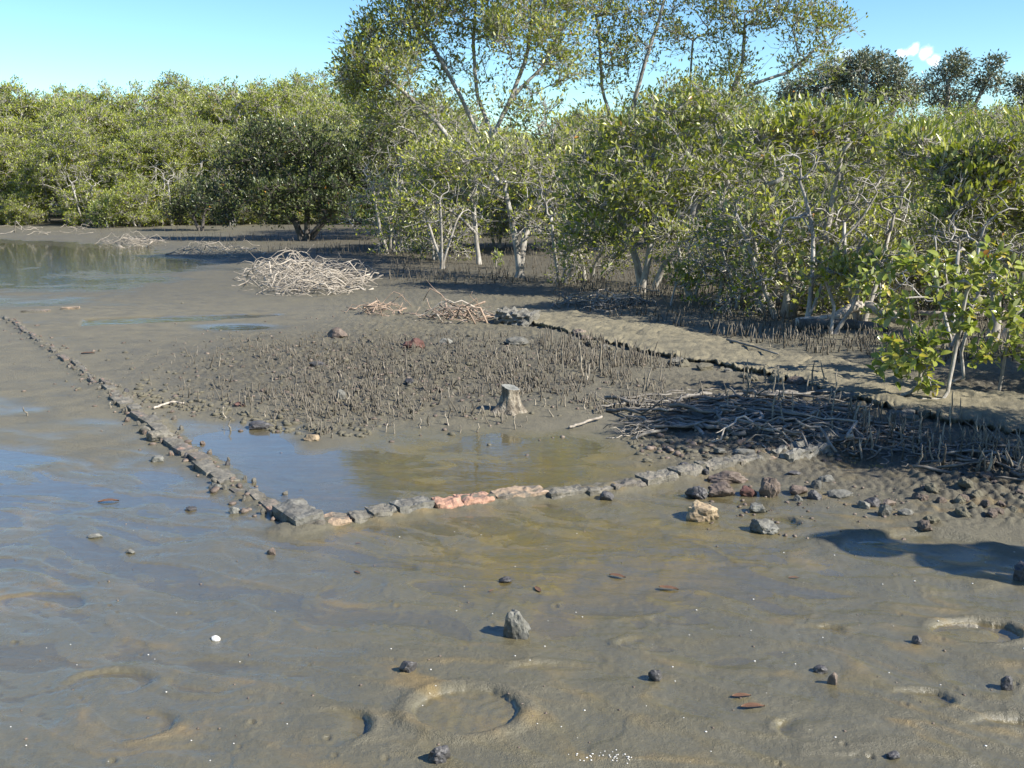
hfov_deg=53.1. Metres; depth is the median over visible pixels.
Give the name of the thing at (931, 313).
driftwood log
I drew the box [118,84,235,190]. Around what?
mangrove tree
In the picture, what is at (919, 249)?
mangrove tree
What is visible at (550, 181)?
mangrove tree
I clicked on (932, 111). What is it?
mangrove tree
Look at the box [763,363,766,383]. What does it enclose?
root peg
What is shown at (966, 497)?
clod
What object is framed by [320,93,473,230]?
mangrove tree
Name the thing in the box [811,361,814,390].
root peg
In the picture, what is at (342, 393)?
rock
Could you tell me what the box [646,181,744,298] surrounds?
dead shrub
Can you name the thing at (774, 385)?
root peg
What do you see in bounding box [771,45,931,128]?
gum tree
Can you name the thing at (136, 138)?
mangrove tree
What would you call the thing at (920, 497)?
clod
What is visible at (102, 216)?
mangrove tree
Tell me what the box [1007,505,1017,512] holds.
clod
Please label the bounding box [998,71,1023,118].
gum tree
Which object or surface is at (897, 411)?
edge stone
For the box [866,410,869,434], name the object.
root peg
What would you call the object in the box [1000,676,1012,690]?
rock
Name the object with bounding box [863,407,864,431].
root peg
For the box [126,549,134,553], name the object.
rock
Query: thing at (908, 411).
edge stone
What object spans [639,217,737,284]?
mangrove tree
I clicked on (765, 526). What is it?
rock
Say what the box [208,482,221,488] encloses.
rock
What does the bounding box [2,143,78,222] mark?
mangrove tree
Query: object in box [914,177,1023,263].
mangrove tree
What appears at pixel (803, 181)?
mangrove tree
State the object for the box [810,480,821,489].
rock
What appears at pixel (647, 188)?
mangrove tree
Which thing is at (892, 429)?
root peg
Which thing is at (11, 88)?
mangrove tree
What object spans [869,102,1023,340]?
mangrove tree
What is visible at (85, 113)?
mangrove tree
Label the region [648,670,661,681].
rock
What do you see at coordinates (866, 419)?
root peg
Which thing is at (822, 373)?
root peg
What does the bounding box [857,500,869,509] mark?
rock
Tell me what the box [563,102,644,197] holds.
mangrove tree
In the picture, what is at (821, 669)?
rock
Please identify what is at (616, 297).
branch heap
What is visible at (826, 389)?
edge stone
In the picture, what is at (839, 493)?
rock
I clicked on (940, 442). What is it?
root peg
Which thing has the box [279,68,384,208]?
mangrove tree
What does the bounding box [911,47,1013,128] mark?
gum tree
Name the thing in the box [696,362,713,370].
edge stone
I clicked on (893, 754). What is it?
rock
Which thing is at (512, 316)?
stone block
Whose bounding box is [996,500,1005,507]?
clod
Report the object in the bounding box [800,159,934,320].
dead shrub
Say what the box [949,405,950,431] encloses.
root peg
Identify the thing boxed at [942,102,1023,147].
mangrove tree
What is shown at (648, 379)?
root peg
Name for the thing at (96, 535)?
rock
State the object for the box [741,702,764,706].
fallen leaf
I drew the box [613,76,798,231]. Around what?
mangrove tree
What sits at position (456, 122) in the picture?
mangrove tree
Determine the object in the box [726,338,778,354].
loose stick
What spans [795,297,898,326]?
driftwood log
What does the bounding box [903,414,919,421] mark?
edge stone
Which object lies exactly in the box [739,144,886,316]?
dead shrub
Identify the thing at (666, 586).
fallen leaf
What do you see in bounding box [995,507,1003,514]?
clod
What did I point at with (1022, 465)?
root peg
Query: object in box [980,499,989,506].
clod
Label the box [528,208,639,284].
mangrove tree
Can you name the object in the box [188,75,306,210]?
mangrove tree
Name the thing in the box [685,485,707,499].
rock
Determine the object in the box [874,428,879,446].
root peg
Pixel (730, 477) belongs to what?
rock
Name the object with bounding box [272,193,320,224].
mangrove tree
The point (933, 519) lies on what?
clod
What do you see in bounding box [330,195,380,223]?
mangrove tree
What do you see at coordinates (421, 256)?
mangrove sapling
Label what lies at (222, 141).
mangrove tree
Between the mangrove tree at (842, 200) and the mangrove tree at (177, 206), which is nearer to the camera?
the mangrove tree at (842, 200)
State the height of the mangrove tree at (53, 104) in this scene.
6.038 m
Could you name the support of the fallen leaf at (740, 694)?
on the mud ground
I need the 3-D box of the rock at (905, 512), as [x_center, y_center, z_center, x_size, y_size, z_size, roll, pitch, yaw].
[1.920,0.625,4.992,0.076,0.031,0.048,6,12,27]
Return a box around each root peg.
[579,343,581,371]
[599,341,601,372]
[615,338,616,365]
[642,369,645,392]
[645,364,652,391]
[746,373,749,397]
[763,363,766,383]
[771,393,776,420]
[772,371,775,398]
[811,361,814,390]
[820,360,824,382]
[859,437,862,458]
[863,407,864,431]
[864,407,866,431]
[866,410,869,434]
[870,427,874,454]
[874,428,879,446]
[880,401,882,420]
[885,424,891,444]
[888,413,890,428]
[891,417,894,440]
[900,426,902,446]
[917,445,922,464]
[919,417,922,445]
[929,439,933,459]
[932,416,937,437]
[937,448,940,465]
[938,434,941,448]
[942,423,944,446]
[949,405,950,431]
[951,392,952,412]
[960,398,961,422]
[977,448,984,471]
[987,450,992,470]
[1005,449,1014,468]
[1015,438,1019,460]
[1016,443,1020,461]
[1018,435,1023,456]
[1021,457,1023,472]
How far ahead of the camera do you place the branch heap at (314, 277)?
16.25 m
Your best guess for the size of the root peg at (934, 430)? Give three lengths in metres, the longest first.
0.178 x 0.027 x 0.026 m
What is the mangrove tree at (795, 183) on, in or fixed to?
on the mud ground
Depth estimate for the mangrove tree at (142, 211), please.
37.14 m
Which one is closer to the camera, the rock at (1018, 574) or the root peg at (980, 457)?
the rock at (1018, 574)
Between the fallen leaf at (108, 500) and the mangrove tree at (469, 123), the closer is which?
the fallen leaf at (108, 500)
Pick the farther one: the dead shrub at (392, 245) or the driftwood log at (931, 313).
the dead shrub at (392, 245)
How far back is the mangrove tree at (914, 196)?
18.53 m
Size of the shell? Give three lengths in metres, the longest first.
0.036 x 0.030 x 0.016 m
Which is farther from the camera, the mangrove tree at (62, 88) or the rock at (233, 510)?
the mangrove tree at (62, 88)
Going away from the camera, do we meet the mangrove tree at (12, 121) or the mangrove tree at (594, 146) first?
the mangrove tree at (594, 146)
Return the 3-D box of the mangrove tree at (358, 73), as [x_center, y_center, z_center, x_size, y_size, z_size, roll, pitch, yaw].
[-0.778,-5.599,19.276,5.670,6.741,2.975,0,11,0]
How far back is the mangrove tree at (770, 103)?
41.22 m
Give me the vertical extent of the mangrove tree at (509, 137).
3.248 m
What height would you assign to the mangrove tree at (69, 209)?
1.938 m
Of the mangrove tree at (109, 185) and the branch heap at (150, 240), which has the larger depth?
the mangrove tree at (109, 185)
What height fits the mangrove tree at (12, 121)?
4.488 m
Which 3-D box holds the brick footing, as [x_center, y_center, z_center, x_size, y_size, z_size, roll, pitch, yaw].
[-2.925,-0.079,8.708,10.698,0.220,3.282,10,15,42]
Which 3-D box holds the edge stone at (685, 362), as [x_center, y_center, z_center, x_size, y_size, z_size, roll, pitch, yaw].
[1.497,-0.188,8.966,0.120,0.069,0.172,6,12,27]
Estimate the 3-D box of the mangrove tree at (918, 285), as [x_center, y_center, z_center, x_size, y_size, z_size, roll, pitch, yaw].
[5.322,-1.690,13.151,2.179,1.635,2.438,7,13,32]
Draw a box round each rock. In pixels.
[87,533,102,537]
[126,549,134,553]
[138,426,151,432]
[146,428,175,440]
[150,455,163,461]
[185,506,196,510]
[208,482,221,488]
[229,507,239,513]
[234,402,243,406]
[248,420,273,429]
[267,547,275,554]
[303,434,319,440]
[309,361,324,366]
[327,327,347,337]
[337,389,345,399]
[399,661,416,672]
[403,338,424,348]
[404,378,413,383]
[428,745,450,763]
[439,338,451,343]
[499,576,511,582]
[503,609,530,639]
[506,336,528,344]
[573,329,585,335]
[600,491,613,500]
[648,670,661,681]
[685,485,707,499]
[686,500,718,521]
[707,470,748,483]
[708,481,734,496]
[713,447,725,453]
[733,448,755,454]
[740,485,756,496]
[749,502,767,512]
[749,518,778,534]
[759,477,780,497]
[788,470,800,474]
[789,484,807,494]
[793,495,802,501]
[807,490,821,499]
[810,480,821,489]
[813,664,827,673]
[818,475,834,481]
[827,489,853,498]
[827,672,837,684]
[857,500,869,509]
[864,497,880,506]
[878,504,892,515]
[882,499,895,505]
[886,750,899,759]
[897,508,913,515]
[911,635,921,644]
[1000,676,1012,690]
[1013,561,1023,580]
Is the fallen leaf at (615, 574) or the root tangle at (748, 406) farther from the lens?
the root tangle at (748, 406)
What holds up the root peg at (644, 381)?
on the mud ground
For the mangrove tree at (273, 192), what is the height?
3.876 m
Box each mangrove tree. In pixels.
[0,75,50,210]
[0,84,80,212]
[0,104,28,191]
[0,116,57,199]
[0,132,48,221]
[0,189,52,225]
[0,191,9,223]
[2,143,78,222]
[7,95,109,206]
[11,112,121,221]
[23,92,144,194]
[24,91,72,207]
[36,83,99,203]
[45,178,127,225]
[54,79,158,157]
[75,109,157,208]
[77,139,166,220]
[82,191,124,227]
[94,177,175,226]
[102,118,199,219]
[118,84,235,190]
[124,69,233,189]
[140,113,248,221]
[155,170,243,230]
[160,95,251,185]
[161,179,214,224]
[182,80,239,103]
[182,106,414,239]
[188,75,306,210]
[193,124,289,220]
[201,91,266,124]
[203,175,280,224]
[228,79,270,122]
[249,71,331,132]
[252,82,362,215]
[257,145,316,216]
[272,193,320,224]
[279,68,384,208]
[280,99,364,215]
[280,117,354,221]
[315,73,415,129]
[319,122,400,194]
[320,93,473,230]
[324,0,610,263]
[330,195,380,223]
[331,167,468,254]
[345,76,509,225]
[374,188,439,245]
[383,96,490,194]
[386,198,489,259]
[399,131,519,250]
[423,107,505,220]
[431,82,604,277]
[446,119,559,234]
[453,178,539,247]
[496,122,596,235]
[509,152,591,247]
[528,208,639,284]
[536,110,615,186]
[540,0,867,247]
[542,70,770,292]
[557,115,632,192]
[559,175,638,250]
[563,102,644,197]
[583,66,792,245]
[598,134,689,230]
[610,162,691,243]
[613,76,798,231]
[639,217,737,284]
[656,210,805,304]
[672,115,806,234]
[679,202,859,316]
[696,88,918,318]
[724,114,793,226]
[727,180,915,312]
[732,94,781,121]
[744,136,886,263]
[764,142,845,226]
[783,151,926,262]
[803,85,975,195]
[807,196,950,302]
[838,115,991,286]
[850,189,1008,309]
[862,107,899,149]
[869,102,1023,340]
[880,165,935,245]
[891,189,1023,307]
[898,106,961,127]
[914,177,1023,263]
[930,217,1023,317]
[939,101,989,133]
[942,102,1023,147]
[962,95,1023,143]
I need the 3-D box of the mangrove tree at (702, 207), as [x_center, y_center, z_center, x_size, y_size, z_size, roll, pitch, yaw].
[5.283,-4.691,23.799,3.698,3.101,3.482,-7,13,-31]
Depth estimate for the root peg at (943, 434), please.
6.14 m
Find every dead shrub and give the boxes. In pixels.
[54,162,108,225]
[136,158,186,225]
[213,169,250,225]
[347,137,433,253]
[390,161,487,268]
[513,161,605,283]
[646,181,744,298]
[685,177,804,309]
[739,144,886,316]
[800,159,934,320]
[889,187,1023,349]
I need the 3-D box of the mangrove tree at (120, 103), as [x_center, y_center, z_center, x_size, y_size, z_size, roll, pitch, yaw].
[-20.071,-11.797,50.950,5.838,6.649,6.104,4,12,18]
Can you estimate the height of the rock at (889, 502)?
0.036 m
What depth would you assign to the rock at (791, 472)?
5.67 m
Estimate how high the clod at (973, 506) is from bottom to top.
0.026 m
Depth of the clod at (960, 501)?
5.09 m
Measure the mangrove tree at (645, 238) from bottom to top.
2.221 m
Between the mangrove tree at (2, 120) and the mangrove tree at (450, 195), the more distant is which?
the mangrove tree at (2, 120)
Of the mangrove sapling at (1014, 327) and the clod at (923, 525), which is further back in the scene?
the mangrove sapling at (1014, 327)
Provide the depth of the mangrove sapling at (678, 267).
12.77 m
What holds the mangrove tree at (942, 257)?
on the mud ground
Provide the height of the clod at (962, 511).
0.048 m
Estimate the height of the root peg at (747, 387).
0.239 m
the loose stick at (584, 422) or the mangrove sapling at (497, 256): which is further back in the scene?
the mangrove sapling at (497, 256)
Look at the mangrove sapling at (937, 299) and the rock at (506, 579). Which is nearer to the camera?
the rock at (506, 579)
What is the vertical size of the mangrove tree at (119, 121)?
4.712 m
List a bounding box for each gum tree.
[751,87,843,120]
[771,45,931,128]
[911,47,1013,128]
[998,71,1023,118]
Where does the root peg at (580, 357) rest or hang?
on the mud ground
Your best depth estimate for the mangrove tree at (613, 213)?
22.96 m
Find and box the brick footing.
[3,306,846,525]
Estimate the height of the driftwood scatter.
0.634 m
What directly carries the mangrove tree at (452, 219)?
on the mud ground
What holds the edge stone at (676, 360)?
on the mud ground
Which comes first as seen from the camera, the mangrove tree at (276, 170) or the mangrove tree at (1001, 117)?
the mangrove tree at (1001, 117)
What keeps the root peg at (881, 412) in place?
on the mud ground
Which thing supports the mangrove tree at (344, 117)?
on the mud ground
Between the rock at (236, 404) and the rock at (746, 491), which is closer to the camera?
the rock at (746, 491)
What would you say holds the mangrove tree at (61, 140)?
on the mud ground
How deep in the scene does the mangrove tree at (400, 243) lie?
22.78 m
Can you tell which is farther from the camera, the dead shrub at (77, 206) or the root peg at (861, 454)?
the dead shrub at (77, 206)
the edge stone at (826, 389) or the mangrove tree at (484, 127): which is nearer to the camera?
the edge stone at (826, 389)
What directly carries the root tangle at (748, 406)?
on the mud ground
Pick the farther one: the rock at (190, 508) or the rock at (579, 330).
the rock at (579, 330)
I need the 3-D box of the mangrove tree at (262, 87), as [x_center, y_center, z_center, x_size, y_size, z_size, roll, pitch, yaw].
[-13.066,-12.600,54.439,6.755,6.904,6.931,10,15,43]
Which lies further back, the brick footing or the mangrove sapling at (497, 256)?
the mangrove sapling at (497, 256)
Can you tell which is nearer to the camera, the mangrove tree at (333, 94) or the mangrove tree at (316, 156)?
the mangrove tree at (316, 156)
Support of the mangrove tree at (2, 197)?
on the mud ground
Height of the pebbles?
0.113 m
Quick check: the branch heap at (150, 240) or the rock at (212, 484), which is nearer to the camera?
the rock at (212, 484)
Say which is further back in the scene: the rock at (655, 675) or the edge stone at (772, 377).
the edge stone at (772, 377)
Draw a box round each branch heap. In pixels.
[94,231,165,247]
[165,239,265,260]
[231,244,382,296]
[341,291,419,315]
[403,282,522,323]
[547,281,668,311]
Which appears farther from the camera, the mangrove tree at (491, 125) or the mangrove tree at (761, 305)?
the mangrove tree at (491, 125)
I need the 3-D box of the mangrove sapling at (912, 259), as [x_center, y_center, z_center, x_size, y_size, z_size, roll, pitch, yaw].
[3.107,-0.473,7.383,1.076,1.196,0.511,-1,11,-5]
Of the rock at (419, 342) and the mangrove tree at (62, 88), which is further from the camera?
the mangrove tree at (62, 88)
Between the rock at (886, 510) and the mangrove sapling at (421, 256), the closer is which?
the rock at (886, 510)
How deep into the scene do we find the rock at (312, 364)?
8.85 m
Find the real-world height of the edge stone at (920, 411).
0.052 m
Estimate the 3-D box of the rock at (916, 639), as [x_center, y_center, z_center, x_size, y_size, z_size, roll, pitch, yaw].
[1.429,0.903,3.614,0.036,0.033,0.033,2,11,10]
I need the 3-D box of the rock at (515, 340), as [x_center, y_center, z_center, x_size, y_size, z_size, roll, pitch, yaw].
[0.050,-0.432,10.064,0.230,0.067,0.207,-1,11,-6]
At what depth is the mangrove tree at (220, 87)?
61.39 m
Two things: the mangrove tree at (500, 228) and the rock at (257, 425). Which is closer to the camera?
the rock at (257, 425)
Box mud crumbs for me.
[14,302,872,465]
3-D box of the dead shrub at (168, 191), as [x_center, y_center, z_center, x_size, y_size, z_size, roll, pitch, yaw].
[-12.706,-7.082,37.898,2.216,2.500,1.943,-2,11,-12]
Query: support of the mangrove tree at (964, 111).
on the mud ground
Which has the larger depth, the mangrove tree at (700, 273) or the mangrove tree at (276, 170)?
the mangrove tree at (276, 170)
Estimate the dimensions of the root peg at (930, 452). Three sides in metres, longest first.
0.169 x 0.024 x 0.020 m
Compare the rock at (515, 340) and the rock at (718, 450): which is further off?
the rock at (515, 340)
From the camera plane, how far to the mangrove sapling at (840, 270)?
10.16 m
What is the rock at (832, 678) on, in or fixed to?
on the mud ground
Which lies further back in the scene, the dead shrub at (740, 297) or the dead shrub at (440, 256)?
the dead shrub at (440, 256)
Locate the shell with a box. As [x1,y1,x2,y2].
[211,635,220,640]
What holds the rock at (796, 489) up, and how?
on the mud ground
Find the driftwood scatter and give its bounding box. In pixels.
[0,221,95,234]
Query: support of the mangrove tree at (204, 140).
on the mud ground
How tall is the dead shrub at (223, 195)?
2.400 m
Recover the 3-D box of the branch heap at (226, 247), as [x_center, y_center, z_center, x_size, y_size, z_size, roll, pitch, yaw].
[-6.780,-2.990,23.478,2.275,0.625,3.946,-2,11,-11]
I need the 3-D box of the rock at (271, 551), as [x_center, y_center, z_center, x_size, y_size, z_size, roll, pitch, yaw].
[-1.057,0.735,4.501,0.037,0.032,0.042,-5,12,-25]
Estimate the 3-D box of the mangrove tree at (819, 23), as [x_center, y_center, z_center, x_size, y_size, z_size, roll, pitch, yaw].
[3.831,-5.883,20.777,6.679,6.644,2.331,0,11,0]
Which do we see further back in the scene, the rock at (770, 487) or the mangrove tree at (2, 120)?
the mangrove tree at (2, 120)
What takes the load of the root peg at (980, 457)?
on the mud ground
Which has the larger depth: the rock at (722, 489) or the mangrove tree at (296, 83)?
the mangrove tree at (296, 83)
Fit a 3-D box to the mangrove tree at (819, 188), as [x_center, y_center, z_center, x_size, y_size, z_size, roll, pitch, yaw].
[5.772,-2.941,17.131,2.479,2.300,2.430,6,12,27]
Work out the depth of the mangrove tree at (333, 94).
51.08 m
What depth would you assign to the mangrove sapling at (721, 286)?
12.68 m
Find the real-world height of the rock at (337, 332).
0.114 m
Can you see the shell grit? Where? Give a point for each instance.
(583, 710)
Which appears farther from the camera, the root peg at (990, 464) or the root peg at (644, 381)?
the root peg at (644, 381)
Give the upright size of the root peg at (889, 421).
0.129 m
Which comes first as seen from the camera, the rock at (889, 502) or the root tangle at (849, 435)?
the rock at (889, 502)
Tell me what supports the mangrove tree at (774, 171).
on the mud ground
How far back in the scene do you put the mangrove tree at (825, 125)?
11.43 m
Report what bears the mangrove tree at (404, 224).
on the mud ground
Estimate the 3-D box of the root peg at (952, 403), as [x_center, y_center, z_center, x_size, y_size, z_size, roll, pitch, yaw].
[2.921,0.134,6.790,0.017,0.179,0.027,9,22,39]
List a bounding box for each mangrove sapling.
[411,238,428,259]
[491,247,503,267]
[662,261,705,305]
[692,182,769,304]
[789,236,901,334]
[843,255,1008,381]
[865,289,963,396]
[871,235,1020,398]
[964,253,1023,390]
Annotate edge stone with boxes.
[519,320,529,326]
[587,340,599,345]
[667,357,683,364]
[675,358,690,366]
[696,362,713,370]
[724,368,732,372]
[746,374,758,380]
[768,373,786,381]
[786,376,806,384]
[815,388,836,394]
[831,392,855,400]
[888,409,906,417]
[897,408,915,414]
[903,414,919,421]
[916,409,930,417]
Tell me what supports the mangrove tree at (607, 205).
on the mud ground
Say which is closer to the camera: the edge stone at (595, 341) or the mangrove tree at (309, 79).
the edge stone at (595, 341)
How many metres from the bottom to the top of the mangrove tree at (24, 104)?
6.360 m
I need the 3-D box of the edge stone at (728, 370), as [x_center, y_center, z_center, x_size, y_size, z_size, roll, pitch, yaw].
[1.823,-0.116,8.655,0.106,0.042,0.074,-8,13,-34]
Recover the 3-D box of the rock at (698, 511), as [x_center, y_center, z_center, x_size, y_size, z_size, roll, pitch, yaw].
[0.930,0.613,4.980,0.158,0.106,0.142,3,11,14]
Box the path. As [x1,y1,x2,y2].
[517,307,1023,433]
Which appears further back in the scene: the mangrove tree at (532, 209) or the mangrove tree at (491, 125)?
the mangrove tree at (491, 125)
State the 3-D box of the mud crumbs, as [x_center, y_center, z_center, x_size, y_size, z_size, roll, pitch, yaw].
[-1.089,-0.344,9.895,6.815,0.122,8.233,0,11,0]
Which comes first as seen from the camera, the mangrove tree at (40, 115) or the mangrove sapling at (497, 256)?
the mangrove sapling at (497, 256)
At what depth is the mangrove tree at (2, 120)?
45.85 m
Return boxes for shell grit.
[10,530,1023,763]
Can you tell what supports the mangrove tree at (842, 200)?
on the mud ground
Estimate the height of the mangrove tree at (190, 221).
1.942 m
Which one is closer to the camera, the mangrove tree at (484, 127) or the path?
the path
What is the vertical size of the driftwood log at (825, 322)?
0.146 m
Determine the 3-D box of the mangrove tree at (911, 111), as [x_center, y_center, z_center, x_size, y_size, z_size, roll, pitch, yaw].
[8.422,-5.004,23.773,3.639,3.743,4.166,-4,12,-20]
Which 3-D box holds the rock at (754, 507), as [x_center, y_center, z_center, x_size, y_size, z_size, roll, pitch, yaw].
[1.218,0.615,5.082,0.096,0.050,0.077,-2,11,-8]
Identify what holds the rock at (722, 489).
on the mud ground
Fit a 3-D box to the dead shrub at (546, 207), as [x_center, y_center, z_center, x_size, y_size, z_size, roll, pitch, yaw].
[0.733,-2.473,15.806,1.477,1.900,1.684,3,11,15]
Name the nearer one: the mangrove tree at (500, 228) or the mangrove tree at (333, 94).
the mangrove tree at (500, 228)
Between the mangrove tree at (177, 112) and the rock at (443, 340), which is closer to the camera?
the rock at (443, 340)
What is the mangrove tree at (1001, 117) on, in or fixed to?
on the mud ground
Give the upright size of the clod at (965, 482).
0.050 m
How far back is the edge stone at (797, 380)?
8.09 m
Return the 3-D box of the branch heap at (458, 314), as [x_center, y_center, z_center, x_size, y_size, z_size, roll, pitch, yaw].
[-0.574,-0.859,12.052,1.268,0.758,1.332,5,12,22]
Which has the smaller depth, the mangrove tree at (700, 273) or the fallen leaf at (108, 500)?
the fallen leaf at (108, 500)
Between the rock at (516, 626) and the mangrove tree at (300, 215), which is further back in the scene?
the mangrove tree at (300, 215)
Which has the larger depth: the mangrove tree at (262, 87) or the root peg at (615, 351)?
the mangrove tree at (262, 87)
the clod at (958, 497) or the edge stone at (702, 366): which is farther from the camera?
the edge stone at (702, 366)
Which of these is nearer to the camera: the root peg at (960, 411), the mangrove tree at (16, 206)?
the root peg at (960, 411)
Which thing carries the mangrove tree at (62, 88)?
on the mud ground
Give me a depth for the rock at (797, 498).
5.24 m
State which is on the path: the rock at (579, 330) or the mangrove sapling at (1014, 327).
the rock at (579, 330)
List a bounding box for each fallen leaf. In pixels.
[98,499,118,501]
[609,573,625,577]
[659,585,678,589]
[732,693,750,695]
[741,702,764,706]
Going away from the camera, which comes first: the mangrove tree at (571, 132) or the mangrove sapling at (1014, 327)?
the mangrove sapling at (1014, 327)
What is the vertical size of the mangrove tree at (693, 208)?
4.082 m
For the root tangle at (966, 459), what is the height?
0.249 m
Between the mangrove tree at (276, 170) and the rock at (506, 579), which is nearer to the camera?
the rock at (506, 579)
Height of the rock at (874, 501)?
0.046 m
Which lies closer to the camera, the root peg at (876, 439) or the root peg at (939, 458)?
the root peg at (939, 458)
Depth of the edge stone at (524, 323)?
11.41 m
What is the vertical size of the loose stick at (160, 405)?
0.033 m
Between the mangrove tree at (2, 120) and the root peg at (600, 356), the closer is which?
the root peg at (600, 356)
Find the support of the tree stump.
on the mud ground
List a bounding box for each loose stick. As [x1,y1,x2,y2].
[153,401,183,408]
[568,415,602,428]
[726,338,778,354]
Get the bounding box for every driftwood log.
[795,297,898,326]
[800,318,888,331]
[916,309,1008,318]
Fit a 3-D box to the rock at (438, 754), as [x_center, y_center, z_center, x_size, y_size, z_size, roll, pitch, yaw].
[-0.204,1.034,2.869,0.063,0.048,0.056,0,11,0]
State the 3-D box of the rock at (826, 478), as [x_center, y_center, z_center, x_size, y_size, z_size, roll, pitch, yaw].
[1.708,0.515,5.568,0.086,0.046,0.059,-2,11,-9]
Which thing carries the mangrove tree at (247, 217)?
on the mud ground
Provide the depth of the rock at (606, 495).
5.25 m
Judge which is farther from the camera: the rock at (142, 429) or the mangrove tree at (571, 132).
the mangrove tree at (571, 132)
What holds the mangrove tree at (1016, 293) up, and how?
on the mud ground
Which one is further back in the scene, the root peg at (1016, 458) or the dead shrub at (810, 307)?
the dead shrub at (810, 307)
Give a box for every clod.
[911,492,928,500]
[917,519,931,530]
[922,515,940,523]
[925,483,939,492]
[935,496,946,503]
[952,495,965,504]
[954,506,971,517]
[955,498,963,503]
[958,477,973,487]
[959,494,969,501]
[968,504,977,508]
[971,489,984,496]
[979,471,993,479]
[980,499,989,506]
[985,508,997,517]
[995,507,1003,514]
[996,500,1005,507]
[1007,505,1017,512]
[1014,489,1023,494]
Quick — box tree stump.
[491,384,527,415]
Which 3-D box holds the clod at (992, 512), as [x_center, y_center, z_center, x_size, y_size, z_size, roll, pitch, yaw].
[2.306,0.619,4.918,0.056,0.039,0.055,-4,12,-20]
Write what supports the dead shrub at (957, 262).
on the mud ground
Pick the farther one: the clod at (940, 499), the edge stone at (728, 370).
the edge stone at (728, 370)
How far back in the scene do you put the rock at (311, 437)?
6.46 m
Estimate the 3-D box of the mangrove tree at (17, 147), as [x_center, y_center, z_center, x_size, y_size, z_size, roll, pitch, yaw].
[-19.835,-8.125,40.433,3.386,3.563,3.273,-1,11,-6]
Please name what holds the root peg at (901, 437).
on the mud ground
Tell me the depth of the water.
20.82 m
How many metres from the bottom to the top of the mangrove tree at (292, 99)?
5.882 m
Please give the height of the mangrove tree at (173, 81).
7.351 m
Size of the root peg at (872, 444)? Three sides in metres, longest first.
0.190 x 0.030 x 0.028 m
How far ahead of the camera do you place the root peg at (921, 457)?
5.71 m
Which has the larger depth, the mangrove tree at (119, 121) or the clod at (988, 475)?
the mangrove tree at (119, 121)
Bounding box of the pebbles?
[0,316,1013,747]
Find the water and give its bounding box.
[0,239,273,329]
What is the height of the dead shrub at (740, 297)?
1.600 m
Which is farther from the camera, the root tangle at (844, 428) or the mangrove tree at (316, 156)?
the mangrove tree at (316, 156)
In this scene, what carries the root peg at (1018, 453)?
on the mud ground
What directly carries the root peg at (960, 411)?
on the mud ground
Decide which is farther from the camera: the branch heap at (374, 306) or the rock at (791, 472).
the branch heap at (374, 306)
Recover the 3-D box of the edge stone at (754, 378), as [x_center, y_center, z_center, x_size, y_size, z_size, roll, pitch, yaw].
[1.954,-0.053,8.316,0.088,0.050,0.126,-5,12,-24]
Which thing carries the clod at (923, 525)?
on the mud ground
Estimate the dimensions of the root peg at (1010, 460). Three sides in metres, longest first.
0.142 x 0.024 x 0.017 m
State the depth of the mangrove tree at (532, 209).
16.55 m
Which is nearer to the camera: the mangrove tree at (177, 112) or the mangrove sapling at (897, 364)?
the mangrove sapling at (897, 364)
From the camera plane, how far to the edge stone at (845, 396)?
7.45 m
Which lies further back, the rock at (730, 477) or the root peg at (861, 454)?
the root peg at (861, 454)
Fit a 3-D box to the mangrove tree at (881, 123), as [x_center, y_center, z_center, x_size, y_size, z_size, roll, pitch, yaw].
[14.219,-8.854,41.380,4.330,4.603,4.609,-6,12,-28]
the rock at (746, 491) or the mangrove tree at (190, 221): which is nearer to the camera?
the rock at (746, 491)
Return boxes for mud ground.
[0,193,1023,767]
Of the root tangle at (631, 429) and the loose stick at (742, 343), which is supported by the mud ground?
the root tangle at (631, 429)
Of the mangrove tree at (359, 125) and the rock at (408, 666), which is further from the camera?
the mangrove tree at (359, 125)
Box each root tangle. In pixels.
[590,383,873,439]
[603,417,655,440]
[710,410,857,452]
[774,407,954,460]
[880,419,1023,480]
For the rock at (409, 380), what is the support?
on the mud ground
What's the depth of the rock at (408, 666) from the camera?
3.38 m
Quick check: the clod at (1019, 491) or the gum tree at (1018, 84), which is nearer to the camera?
the clod at (1019, 491)
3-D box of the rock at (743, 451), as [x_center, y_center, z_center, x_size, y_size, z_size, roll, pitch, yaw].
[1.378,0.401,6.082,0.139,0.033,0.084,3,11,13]
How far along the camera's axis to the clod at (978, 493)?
5.20 m
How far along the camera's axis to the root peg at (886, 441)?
6.22 m
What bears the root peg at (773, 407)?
on the mud ground
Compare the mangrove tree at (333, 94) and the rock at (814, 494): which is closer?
the rock at (814, 494)
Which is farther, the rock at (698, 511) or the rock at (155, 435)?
the rock at (155, 435)
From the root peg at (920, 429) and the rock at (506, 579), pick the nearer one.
the rock at (506, 579)
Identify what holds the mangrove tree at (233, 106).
on the mud ground
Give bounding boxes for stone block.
[493,306,540,326]
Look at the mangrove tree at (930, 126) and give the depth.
14.59 m
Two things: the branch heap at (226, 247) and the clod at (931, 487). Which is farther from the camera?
the branch heap at (226, 247)
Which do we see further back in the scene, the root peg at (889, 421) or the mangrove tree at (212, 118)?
the mangrove tree at (212, 118)

